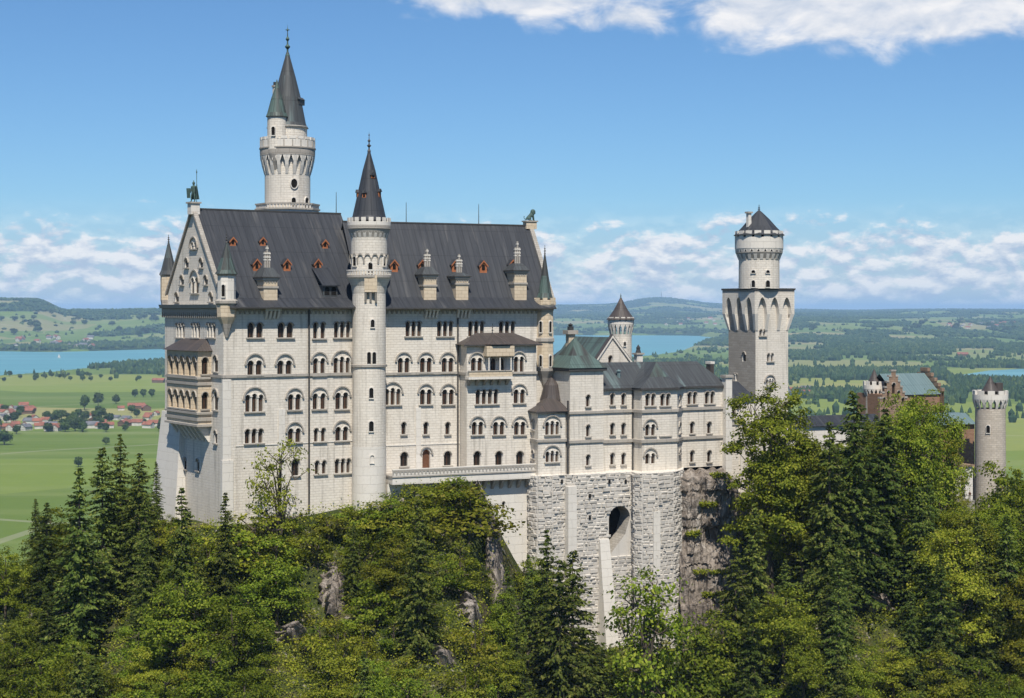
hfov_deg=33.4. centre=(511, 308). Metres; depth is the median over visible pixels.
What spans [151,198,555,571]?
palace
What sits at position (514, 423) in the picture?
window
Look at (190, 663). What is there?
broadleaf tree
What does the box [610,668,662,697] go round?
broadleaf tree
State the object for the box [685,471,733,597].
ledge grass
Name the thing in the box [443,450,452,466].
window
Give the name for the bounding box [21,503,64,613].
spruce
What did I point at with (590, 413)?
bower house
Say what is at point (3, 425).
barn
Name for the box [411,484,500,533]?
shrub
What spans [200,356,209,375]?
window
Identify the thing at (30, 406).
barn
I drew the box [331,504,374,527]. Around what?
shrub
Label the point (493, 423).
window
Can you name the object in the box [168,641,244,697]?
broadleaf tree
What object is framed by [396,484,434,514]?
shrub
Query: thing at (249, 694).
broadleaf tree
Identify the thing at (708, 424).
window
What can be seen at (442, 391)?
window
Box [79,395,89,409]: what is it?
meadow tree
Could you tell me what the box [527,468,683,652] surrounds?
castle substructure
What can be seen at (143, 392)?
meadow tree
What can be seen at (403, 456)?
window
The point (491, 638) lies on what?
shrub
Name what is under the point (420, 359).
window
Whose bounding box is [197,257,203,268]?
window
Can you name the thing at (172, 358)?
window
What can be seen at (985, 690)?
broadleaf tree
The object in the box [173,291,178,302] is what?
window
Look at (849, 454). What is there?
spruce
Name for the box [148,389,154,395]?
meadow tree
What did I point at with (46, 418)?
house
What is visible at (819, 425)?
link range
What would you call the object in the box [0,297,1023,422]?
woods
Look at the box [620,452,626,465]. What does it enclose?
window
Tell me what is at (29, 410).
barn
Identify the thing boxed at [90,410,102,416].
meadow tree
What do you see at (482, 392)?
window
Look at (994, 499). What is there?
broadleaf tree
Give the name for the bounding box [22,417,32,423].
house
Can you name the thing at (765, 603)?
spruce
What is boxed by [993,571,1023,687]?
broadleaf tree
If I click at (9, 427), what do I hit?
house
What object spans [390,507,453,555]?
shrub
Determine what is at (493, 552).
rock outcrop
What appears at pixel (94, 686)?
spruce
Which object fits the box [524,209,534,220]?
lion statue
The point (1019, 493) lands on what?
broadleaf tree
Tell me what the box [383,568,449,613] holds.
shrub
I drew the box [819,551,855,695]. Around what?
spruce
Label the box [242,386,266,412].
window
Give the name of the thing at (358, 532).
shrub
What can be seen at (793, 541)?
broadleaf tree
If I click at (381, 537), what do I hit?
spruce
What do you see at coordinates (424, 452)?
door
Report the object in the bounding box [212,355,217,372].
window
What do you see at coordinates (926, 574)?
spruce
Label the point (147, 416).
house
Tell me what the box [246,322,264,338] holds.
window
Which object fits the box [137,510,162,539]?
shrub
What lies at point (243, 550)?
shrub
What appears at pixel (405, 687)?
shrub
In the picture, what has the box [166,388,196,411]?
window
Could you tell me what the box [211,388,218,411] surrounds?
window
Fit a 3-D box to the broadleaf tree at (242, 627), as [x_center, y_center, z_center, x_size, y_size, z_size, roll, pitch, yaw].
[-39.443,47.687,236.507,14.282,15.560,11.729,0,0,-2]
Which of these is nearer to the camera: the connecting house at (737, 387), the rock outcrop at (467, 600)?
the rock outcrop at (467, 600)
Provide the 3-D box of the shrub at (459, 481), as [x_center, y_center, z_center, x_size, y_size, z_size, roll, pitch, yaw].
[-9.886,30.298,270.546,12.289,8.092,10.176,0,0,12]
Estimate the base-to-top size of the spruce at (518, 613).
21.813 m
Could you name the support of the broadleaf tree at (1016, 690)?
on the ground at (38, 465)
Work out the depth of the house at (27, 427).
2632.40 m
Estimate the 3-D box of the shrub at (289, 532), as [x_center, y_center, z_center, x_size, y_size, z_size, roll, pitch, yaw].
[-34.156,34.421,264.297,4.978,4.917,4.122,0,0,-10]
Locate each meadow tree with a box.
[0,404,8,408]
[0,429,12,444]
[3,414,9,422]
[9,328,17,332]
[9,411,18,420]
[12,425,20,433]
[15,405,24,411]
[33,325,42,330]
[42,411,51,416]
[42,422,53,431]
[48,414,57,419]
[50,411,59,420]
[59,410,66,418]
[59,421,70,431]
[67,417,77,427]
[70,411,79,417]
[70,421,78,430]
[74,409,82,416]
[74,456,82,466]
[78,420,86,431]
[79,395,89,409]
[83,411,89,418]
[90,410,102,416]
[92,392,103,404]
[92,415,100,421]
[96,407,106,415]
[101,437,109,442]
[102,423,109,429]
[103,413,113,421]
[112,394,119,401]
[122,424,128,429]
[128,405,135,411]
[131,389,138,395]
[134,408,140,415]
[140,389,146,396]
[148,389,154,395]
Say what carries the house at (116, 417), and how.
on the ground at (38, 465)
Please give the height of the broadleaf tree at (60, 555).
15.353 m
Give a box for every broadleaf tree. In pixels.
[0,545,37,618]
[0,602,48,661]
[0,632,46,697]
[0,643,71,697]
[17,505,77,573]
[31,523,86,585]
[35,645,126,697]
[41,665,88,697]
[46,634,102,670]
[103,623,169,679]
[106,680,158,697]
[117,646,164,697]
[130,570,230,670]
[147,668,183,697]
[154,534,196,590]
[163,640,214,697]
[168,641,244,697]
[176,596,277,697]
[214,671,283,697]
[216,581,278,665]
[233,651,283,697]
[234,531,316,626]
[244,436,318,579]
[297,647,362,697]
[351,658,403,697]
[353,535,413,613]
[357,667,448,697]
[439,684,480,697]
[479,640,527,697]
[484,591,526,657]
[517,556,557,611]
[569,631,597,672]
[602,565,705,697]
[603,647,626,682]
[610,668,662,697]
[658,618,740,697]
[660,639,676,659]
[665,608,769,697]
[747,585,822,682]
[756,685,785,697]
[763,426,842,592]
[777,624,833,697]
[812,444,874,520]
[828,442,849,470]
[836,643,893,697]
[845,685,872,697]
[849,420,917,496]
[856,391,948,582]
[873,635,918,697]
[879,388,979,545]
[895,526,1004,675]
[895,690,918,697]
[913,645,979,697]
[929,500,985,587]
[929,511,1012,644]
[933,429,973,512]
[952,655,1011,697]
[964,520,1023,663]
[968,460,1023,552]
[971,505,1023,607]
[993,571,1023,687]
[994,674,1023,697]
[999,482,1023,557]
[1008,667,1023,697]
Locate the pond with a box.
[964,369,1023,375]
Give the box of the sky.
[0,0,1023,309]
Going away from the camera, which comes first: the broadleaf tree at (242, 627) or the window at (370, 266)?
the broadleaf tree at (242, 627)
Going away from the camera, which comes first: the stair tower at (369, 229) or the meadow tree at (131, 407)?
the stair tower at (369, 229)
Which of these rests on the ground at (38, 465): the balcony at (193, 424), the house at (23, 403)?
the house at (23, 403)
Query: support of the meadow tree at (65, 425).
on the ground at (38, 465)
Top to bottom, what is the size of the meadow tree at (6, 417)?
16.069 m
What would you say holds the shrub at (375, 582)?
on the ground at (38, 465)
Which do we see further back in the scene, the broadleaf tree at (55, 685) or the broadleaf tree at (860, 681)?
the broadleaf tree at (860, 681)
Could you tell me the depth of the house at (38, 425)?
2669.20 m
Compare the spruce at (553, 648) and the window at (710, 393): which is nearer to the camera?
the spruce at (553, 648)
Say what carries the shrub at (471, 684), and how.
on the ground at (38, 465)
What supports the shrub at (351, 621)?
on the ground at (38, 465)
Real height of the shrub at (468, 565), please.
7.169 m
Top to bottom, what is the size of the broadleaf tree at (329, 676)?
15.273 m
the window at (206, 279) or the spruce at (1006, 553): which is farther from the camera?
the spruce at (1006, 553)
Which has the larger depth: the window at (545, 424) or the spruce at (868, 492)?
the spruce at (868, 492)
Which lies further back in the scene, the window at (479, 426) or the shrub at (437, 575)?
the window at (479, 426)
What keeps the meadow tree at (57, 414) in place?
on the ground at (38, 465)
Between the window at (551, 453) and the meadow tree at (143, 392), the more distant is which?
the meadow tree at (143, 392)
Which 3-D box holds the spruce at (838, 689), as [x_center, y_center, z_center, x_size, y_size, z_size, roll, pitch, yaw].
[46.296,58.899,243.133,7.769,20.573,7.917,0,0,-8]
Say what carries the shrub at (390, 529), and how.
on the ground at (38, 465)
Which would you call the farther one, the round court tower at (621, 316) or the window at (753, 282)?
the round court tower at (621, 316)
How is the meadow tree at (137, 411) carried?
on the ground at (38, 465)
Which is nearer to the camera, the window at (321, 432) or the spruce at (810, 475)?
the window at (321, 432)
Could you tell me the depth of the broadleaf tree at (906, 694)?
247.22 m
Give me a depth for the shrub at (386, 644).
245.45 m
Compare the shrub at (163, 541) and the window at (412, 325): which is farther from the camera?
the window at (412, 325)
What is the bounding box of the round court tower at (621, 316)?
[606,295,634,359]
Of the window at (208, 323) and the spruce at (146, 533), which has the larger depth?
the window at (208, 323)
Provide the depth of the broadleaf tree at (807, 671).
256.39 m
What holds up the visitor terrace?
on the ground at (38, 465)
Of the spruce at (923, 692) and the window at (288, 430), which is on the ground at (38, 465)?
the spruce at (923, 692)
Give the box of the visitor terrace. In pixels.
[955,495,974,512]
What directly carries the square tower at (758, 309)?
on the ground at (38, 465)
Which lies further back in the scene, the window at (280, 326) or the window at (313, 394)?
the window at (313, 394)
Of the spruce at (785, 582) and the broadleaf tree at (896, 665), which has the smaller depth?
the broadleaf tree at (896, 665)
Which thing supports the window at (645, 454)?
in the bower house at (590, 413)
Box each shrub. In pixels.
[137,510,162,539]
[146,520,173,549]
[150,526,197,567]
[157,534,199,569]
[159,522,180,546]
[160,515,177,528]
[186,541,232,575]
[190,546,236,582]
[191,520,287,575]
[199,510,310,573]
[250,531,271,546]
[263,522,298,558]
[282,515,305,537]
[284,617,344,664]
[289,531,347,572]
[292,637,359,688]
[295,513,356,543]
[298,620,342,649]
[304,622,365,665]
[317,668,357,689]
[321,615,357,643]
[325,625,361,648]
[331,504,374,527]
[334,508,353,518]
[335,528,372,555]
[338,534,384,572]
[339,594,390,635]
[342,508,388,539]
[342,583,398,628]
[343,643,393,676]
[344,624,379,658]
[352,558,408,610]
[352,658,385,683]
[355,568,379,595]
[357,492,412,523]
[357,667,413,697]
[359,500,409,534]
[361,510,409,549]
[375,611,406,651]
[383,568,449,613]
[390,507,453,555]
[390,514,414,543]
[391,654,430,681]
[391,678,419,697]
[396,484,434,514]
[396,584,457,625]
[407,548,436,569]
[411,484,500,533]
[412,475,491,513]
[412,506,464,544]
[416,486,437,498]
[420,562,447,595]
[421,498,454,527]
[426,551,473,596]
[429,484,530,543]
[436,665,493,697]
[441,627,505,683]
[443,540,482,572]
[445,557,483,589]
[447,529,461,541]
[449,675,501,697]
[456,657,500,687]
[466,566,497,591]
[475,623,500,646]
[512,559,537,597]
[596,645,614,671]
[606,644,633,668]
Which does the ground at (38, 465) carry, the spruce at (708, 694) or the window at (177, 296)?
the spruce at (708, 694)
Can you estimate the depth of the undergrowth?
255.66 m
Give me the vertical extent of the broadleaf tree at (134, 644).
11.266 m
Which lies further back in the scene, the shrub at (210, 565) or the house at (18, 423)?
the house at (18, 423)
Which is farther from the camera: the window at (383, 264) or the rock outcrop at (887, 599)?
the rock outcrop at (887, 599)
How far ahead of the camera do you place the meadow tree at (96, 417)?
2739.68 m
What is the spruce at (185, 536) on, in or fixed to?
on the ground at (38, 465)
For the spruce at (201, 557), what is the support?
on the ground at (38, 465)
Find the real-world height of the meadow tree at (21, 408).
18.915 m
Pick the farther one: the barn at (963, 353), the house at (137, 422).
the barn at (963, 353)
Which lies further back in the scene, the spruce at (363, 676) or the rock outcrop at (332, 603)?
the rock outcrop at (332, 603)
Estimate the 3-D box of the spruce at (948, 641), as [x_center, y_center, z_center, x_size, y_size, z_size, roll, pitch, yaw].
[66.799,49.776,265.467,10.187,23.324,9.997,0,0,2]
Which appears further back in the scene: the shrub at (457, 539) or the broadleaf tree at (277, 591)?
the shrub at (457, 539)
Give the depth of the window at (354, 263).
272.16 m
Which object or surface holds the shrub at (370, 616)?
on the ground at (38, 465)
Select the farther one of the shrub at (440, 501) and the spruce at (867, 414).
the spruce at (867, 414)
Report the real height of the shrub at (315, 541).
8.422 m
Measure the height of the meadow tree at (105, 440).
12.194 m
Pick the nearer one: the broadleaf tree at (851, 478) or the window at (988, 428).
the broadleaf tree at (851, 478)
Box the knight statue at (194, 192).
[186,170,198,201]
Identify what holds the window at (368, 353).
in the stair tower at (369, 229)
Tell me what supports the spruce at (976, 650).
on the ground at (38, 465)
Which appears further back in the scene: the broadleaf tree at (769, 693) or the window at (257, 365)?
the window at (257, 365)
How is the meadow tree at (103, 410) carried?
on the ground at (38, 465)
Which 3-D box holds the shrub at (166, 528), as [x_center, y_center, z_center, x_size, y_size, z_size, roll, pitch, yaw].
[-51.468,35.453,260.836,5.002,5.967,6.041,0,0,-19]
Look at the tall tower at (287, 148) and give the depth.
296.56 m
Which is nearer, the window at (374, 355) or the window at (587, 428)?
the window at (374, 355)
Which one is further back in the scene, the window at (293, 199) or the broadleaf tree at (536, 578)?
the window at (293, 199)
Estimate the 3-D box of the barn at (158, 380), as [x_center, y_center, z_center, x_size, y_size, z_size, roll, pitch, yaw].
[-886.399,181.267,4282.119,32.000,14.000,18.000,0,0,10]
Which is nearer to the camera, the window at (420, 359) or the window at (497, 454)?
the window at (420, 359)
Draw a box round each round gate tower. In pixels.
[863,369,885,412]
[972,376,1007,507]
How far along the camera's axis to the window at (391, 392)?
277.67 m
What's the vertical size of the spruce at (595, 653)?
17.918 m
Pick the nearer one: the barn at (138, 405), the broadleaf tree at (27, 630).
the broadleaf tree at (27, 630)
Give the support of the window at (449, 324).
in the palace
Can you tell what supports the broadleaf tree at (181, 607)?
on the ground at (38, 465)
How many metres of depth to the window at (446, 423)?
281.90 m
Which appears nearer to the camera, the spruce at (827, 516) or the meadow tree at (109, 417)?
the spruce at (827, 516)
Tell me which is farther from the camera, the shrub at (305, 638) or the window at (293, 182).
the window at (293, 182)
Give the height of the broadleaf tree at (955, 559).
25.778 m
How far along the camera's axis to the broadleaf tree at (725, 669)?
266.87 m
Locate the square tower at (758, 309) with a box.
[721,205,795,491]
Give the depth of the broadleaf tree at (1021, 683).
269.30 m
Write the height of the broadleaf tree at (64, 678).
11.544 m
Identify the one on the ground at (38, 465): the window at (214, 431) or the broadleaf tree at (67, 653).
the broadleaf tree at (67, 653)
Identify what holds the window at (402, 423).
in the palace
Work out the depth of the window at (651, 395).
289.58 m
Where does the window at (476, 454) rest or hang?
in the palace
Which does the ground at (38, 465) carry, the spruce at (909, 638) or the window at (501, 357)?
the spruce at (909, 638)
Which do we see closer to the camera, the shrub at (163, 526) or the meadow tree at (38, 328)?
the shrub at (163, 526)
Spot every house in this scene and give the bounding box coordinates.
[3,408,15,412]
[6,424,14,430]
[11,421,20,425]
[18,402,28,405]
[19,423,33,430]
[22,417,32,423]
[32,418,42,423]
[34,422,44,428]
[41,417,50,421]
[51,424,61,430]
[86,421,98,427]
[105,422,114,427]
[113,415,121,419]
[121,415,132,419]
[131,419,143,425]
[141,421,154,427]
[142,414,151,419]
[528,337,733,474]
[553,323,644,361]
[727,381,754,492]
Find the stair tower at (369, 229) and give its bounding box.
[346,134,391,514]
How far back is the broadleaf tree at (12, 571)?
255.29 m
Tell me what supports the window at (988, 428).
in the round gate tower at (990, 433)
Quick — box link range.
[788,414,879,462]
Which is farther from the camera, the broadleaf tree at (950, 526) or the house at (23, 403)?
the house at (23, 403)
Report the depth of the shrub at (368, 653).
241.12 m
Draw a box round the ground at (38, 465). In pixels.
[0,297,1023,697]
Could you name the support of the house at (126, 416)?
on the ground at (38, 465)
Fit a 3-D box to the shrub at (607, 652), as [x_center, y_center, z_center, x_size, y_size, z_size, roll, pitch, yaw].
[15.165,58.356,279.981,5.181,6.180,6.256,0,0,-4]
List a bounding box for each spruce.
[18,499,44,588]
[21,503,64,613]
[26,595,63,689]
[39,468,114,667]
[39,516,97,644]
[65,645,90,697]
[77,658,112,697]
[81,447,135,613]
[90,434,136,570]
[102,453,168,588]
[122,495,161,626]
[122,535,160,649]
[147,487,212,661]
[149,461,166,523]
[192,544,210,613]
[204,493,246,628]
[339,523,369,600]
[351,651,376,697]
[370,516,390,557]
[389,499,448,663]
[495,566,522,649]
[504,622,535,697]
[517,555,541,652]
[520,529,570,697]
[521,560,595,697]
[523,678,533,697]
[534,550,613,697]
[578,637,611,697]
[590,650,616,697]
[603,689,610,697]
[608,653,626,697]
[671,667,679,697]
[705,690,714,697]
[710,547,755,695]
[726,596,778,697]
[730,503,777,657]
[734,674,753,697]
[743,603,776,694]
[744,532,774,621]
[768,559,800,638]
[790,421,865,609]
[805,439,821,525]
[808,390,903,610]
[809,572,842,662]
[817,447,856,558]
[819,533,866,646]
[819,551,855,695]
[824,650,852,697]
[848,409,920,600]
[848,412,865,445]
[856,455,889,560]
[860,413,871,437]
[871,415,878,446]
[883,486,941,626]
[893,591,928,686]
[897,557,950,663]
[900,468,941,610]
[911,554,973,693]
[917,685,928,697]
[921,630,953,697]
[955,517,1015,673]
[982,515,1023,687]
[1011,470,1023,497]
[1012,504,1023,582]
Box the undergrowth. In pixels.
[0,475,1011,697]
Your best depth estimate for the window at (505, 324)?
286.20 m
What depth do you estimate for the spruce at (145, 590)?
243.25 m
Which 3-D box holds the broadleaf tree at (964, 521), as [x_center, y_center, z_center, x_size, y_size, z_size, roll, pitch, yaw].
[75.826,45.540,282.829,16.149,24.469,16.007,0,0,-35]
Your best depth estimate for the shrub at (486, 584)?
263.69 m
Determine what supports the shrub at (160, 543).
on the ground at (38, 465)
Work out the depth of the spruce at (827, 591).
264.05 m
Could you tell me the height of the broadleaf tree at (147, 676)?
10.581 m
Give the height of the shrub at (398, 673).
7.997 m
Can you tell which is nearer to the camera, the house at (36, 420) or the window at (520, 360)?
the window at (520, 360)
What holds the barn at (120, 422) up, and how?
on the ground at (38, 465)
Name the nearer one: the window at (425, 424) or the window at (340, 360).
the window at (340, 360)
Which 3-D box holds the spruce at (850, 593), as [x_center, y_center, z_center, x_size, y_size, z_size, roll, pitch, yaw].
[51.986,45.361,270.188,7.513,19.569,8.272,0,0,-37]
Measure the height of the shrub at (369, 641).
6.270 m
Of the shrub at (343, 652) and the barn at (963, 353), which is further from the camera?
the barn at (963, 353)
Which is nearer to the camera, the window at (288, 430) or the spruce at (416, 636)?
the spruce at (416, 636)
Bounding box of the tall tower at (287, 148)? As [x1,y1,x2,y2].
[255,25,319,211]
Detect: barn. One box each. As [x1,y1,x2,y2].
[1,423,10,429]
[22,408,35,413]
[23,405,35,410]
[117,419,131,425]
[127,403,144,408]
[141,404,151,410]
[152,378,164,382]
[957,352,968,355]
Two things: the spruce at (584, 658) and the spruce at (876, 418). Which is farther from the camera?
the spruce at (876, 418)
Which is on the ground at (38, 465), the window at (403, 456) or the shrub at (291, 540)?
the shrub at (291, 540)
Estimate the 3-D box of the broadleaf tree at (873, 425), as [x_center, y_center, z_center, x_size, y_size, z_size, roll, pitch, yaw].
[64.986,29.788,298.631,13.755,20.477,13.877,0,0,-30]
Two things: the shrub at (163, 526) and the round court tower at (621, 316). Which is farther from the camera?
the round court tower at (621, 316)
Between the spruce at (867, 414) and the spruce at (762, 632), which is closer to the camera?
the spruce at (762, 632)
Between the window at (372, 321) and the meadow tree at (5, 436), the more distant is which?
the meadow tree at (5, 436)
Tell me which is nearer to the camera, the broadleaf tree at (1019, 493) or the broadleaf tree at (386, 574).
the broadleaf tree at (386, 574)
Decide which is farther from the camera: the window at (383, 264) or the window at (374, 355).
the window at (383, 264)
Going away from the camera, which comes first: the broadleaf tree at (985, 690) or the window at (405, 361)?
the broadleaf tree at (985, 690)
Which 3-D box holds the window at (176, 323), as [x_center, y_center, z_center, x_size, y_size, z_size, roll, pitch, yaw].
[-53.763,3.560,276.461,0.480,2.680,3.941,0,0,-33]
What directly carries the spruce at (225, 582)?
on the ground at (38, 465)
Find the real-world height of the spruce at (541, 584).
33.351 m
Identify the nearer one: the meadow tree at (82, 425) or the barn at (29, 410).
the meadow tree at (82, 425)
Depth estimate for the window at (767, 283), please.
322.26 m
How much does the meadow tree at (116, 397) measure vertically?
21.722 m
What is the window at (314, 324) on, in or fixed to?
in the palace
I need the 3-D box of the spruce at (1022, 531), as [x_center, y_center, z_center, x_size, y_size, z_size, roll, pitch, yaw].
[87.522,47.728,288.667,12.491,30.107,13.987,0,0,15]
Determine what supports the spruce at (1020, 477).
on the ground at (38, 465)
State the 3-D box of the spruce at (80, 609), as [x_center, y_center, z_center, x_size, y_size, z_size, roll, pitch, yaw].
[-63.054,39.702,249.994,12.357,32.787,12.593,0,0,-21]
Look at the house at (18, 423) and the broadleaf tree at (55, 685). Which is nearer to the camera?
the broadleaf tree at (55, 685)
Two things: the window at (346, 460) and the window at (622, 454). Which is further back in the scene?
the window at (622, 454)
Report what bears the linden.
on the ground at (38, 465)
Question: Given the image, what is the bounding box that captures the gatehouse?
[857,367,974,499]
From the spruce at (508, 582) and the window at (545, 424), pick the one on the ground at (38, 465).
the spruce at (508, 582)
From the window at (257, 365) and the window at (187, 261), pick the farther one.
the window at (187, 261)
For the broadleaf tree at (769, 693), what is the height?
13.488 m
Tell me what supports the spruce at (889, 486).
on the ground at (38, 465)
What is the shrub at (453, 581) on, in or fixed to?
on the ground at (38, 465)
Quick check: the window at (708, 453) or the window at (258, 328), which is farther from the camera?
the window at (708, 453)
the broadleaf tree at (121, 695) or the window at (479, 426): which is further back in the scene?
the window at (479, 426)
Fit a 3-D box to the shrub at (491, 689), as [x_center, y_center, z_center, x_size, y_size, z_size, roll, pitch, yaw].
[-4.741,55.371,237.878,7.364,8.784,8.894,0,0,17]
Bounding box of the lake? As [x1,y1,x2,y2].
[0,335,710,374]
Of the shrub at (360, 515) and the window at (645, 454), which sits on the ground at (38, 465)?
the shrub at (360, 515)
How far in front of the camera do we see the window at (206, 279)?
267.75 m
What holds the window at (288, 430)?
in the palace
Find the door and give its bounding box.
[420,446,433,467]
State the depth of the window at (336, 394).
273.16 m
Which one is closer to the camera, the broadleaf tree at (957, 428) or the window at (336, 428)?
the window at (336, 428)
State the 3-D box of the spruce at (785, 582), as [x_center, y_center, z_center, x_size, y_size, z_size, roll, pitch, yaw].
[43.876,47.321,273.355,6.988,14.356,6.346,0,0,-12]
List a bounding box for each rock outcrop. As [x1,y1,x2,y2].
[270,621,306,644]
[317,561,346,616]
[426,644,456,667]
[455,590,482,632]
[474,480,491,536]
[485,513,506,614]
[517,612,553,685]
[857,571,898,613]
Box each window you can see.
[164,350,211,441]
[166,354,196,377]
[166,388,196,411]
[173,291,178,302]
[174,322,184,338]
[178,274,183,285]
[183,257,188,268]
[188,236,197,249]
[189,270,199,293]
[189,322,200,338]
[194,458,199,471]
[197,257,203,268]
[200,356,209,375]
[200,391,209,410]
[202,274,207,285]
[205,322,215,338]
[207,291,213,302]
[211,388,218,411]
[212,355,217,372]
[212,430,217,444]
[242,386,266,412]
[243,428,264,444]
[244,353,265,376]
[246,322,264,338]
[274,353,295,376]
[276,322,294,338]
[285,387,304,411]
[285,422,304,443]
[290,178,297,188]
[290,458,300,476]
[291,197,296,204]
[304,197,309,204]
[310,352,328,376]
[310,387,328,410]
[312,321,326,339]
[313,427,326,442]
[313,459,327,475]
[331,350,351,375]
[332,386,351,410]
[332,420,351,441]
[333,321,351,338]
[334,458,351,474]
[352,255,356,266]
[367,261,372,268]
[367,351,370,364]
[368,387,373,398]
[368,420,373,431]
[370,319,374,327]
[372,351,376,364]
[382,255,386,266]
[386,381,403,405]
[395,352,412,373]
[399,451,409,467]
[400,421,407,435]
[404,320,422,337]
[417,352,434,373]
[417,383,434,405]
[422,421,429,435]
[436,320,454,337]
[439,352,456,373]
[439,383,456,405]
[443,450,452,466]
[444,421,451,435]
[467,320,484,336]
[468,352,485,370]
[469,416,486,435]
[473,450,482,465]
[474,389,499,405]
[490,357,496,369]
[490,416,507,435]
[495,450,502,464]
[498,321,515,332]
[498,357,505,369]
[511,383,527,404]
[511,416,528,435]
[512,351,526,373]
[516,450,523,463]
[542,415,561,435]
[543,445,561,463]
[585,394,591,407]
[585,424,591,437]
[585,454,591,466]
[609,392,615,405]
[609,422,615,435]
[609,452,615,465]
[620,392,626,405]
[620,422,626,435]
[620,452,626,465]
[643,418,658,436]
[643,447,658,463]
[644,393,656,406]
[659,393,671,406]
[686,391,698,404]
[689,421,695,434]
[689,449,695,462]
[704,390,715,404]
[706,421,712,434]
[706,449,712,462]
[751,279,755,287]
[758,329,766,336]
[764,374,775,386]
[765,279,770,287]
[766,353,774,362]
[986,425,990,433]
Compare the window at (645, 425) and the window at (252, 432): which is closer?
the window at (252, 432)
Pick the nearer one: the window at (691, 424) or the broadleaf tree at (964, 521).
the broadleaf tree at (964, 521)
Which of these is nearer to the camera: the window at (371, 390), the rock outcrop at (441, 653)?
the rock outcrop at (441, 653)
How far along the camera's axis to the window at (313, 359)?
271.04 m
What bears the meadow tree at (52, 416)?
on the ground at (38, 465)
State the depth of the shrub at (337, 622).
249.61 m
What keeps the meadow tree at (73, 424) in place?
on the ground at (38, 465)
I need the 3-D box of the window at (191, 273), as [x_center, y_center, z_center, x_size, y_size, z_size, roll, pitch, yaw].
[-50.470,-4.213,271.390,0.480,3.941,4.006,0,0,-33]
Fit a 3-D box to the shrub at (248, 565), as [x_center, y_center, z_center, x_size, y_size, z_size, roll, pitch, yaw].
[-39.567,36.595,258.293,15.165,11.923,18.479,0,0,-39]
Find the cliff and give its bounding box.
[679,466,753,660]
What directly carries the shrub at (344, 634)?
on the ground at (38, 465)
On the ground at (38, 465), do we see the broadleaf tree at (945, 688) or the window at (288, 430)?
the broadleaf tree at (945, 688)
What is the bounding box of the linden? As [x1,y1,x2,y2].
[717,382,820,594]
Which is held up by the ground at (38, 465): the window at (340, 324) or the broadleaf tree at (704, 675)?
the broadleaf tree at (704, 675)
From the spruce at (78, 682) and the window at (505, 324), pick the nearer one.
the spruce at (78, 682)
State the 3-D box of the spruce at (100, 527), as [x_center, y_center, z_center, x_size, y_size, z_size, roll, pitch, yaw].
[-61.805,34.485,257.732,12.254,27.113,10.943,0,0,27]
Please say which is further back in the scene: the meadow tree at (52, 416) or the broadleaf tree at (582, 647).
the meadow tree at (52, 416)
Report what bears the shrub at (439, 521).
on the ground at (38, 465)
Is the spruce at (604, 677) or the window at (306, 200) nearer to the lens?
the spruce at (604, 677)
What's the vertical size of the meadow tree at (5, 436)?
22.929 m
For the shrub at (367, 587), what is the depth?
252.68 m
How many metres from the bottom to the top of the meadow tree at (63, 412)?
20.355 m
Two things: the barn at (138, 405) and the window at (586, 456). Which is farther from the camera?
the barn at (138, 405)
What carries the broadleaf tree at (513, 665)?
on the ground at (38, 465)
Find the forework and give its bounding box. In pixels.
[941,462,974,499]
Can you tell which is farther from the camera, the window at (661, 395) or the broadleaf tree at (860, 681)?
the window at (661, 395)
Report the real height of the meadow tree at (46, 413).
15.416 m
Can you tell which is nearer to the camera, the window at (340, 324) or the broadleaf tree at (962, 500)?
the window at (340, 324)
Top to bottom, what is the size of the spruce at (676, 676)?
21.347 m
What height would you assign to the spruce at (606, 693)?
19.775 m

